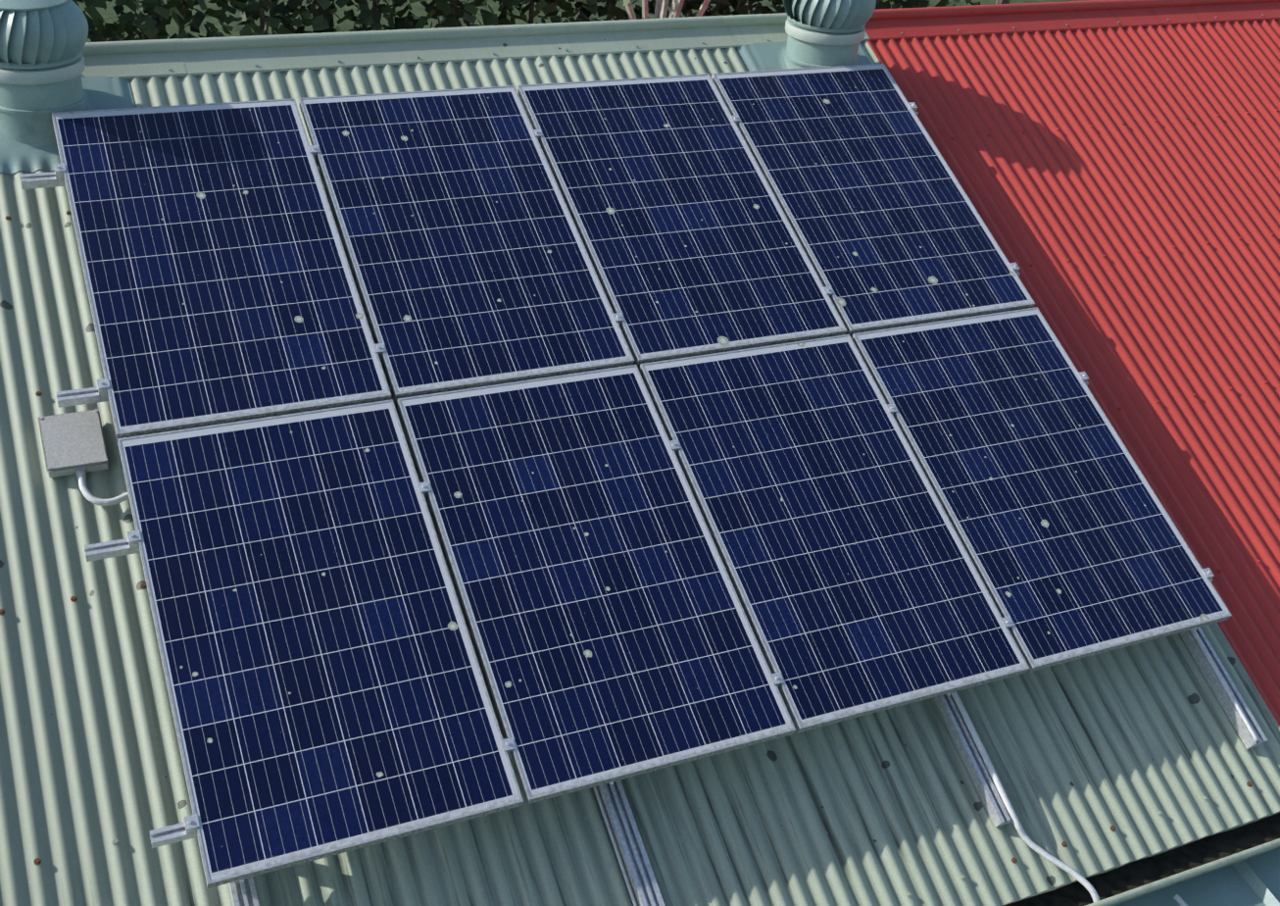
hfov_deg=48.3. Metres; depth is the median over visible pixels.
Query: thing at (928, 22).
red ridge cap
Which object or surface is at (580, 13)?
tree
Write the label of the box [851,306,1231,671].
solar panel
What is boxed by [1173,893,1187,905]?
verandah conduit
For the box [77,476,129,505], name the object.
junction box conduits
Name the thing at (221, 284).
solar panel
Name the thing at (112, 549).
cross rail clamps
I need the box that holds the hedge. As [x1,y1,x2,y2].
[72,0,980,42]
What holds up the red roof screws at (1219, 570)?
on the red roof sheets at (1164, 322)
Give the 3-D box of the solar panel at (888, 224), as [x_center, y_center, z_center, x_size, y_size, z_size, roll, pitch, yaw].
[1.085,-1.263,6.809,0.992,0.040,1.650,-10,58,-22]
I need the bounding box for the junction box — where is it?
[38,408,108,480]
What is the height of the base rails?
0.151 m
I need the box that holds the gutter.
[1001,810,1279,905]
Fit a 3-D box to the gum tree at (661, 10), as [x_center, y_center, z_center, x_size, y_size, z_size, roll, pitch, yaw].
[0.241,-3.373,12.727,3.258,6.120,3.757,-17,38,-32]
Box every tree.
[133,0,224,39]
[575,0,589,19]
[577,0,781,19]
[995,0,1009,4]
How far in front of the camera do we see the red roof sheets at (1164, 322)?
7.39 m
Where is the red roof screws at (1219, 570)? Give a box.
[950,108,1279,573]
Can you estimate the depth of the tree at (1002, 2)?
21.52 m
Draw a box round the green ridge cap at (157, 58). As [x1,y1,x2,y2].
[81,12,869,79]
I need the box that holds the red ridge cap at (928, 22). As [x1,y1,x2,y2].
[864,0,1279,41]
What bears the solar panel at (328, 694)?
attached to the cross rail clamps
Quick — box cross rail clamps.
[19,101,1214,847]
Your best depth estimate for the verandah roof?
5.43 m
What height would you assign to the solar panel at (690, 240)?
0.040 m
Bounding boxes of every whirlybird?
[0,0,88,146]
[782,0,876,68]
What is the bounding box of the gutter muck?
[1003,812,1279,905]
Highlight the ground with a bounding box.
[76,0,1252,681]
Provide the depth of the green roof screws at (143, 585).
5.09 m
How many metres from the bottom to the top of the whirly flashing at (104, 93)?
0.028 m
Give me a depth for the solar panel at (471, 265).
5.97 m
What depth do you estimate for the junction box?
5.15 m
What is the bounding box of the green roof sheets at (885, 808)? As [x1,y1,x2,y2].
[0,40,1279,905]
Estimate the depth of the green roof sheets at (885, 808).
5.10 m
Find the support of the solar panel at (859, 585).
attached to the cross rail clamps
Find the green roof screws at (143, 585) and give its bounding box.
[0,210,1252,897]
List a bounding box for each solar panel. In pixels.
[51,98,391,440]
[117,398,523,887]
[298,85,634,399]
[396,364,795,803]
[516,73,846,365]
[639,334,1029,732]
[711,63,1034,335]
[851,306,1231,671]
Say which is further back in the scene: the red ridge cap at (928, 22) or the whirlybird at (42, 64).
the red ridge cap at (928, 22)
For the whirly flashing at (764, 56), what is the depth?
7.45 m
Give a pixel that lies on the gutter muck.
(1157, 866)
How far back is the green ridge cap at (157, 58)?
6.83 m
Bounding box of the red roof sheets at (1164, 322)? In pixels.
[866,18,1279,726]
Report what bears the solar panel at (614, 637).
attached to the cross rail clamps
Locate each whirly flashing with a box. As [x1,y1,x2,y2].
[0,75,135,174]
[736,41,874,71]
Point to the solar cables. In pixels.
(1070, 870)
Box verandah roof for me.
[1114,846,1279,905]
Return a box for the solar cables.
[592,628,1258,905]
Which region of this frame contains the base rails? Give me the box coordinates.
[228,626,1267,905]
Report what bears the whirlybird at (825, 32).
on the green roof sheets at (885, 808)
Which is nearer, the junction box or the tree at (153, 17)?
the junction box
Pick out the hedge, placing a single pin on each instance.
(449, 13)
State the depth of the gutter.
5.32 m

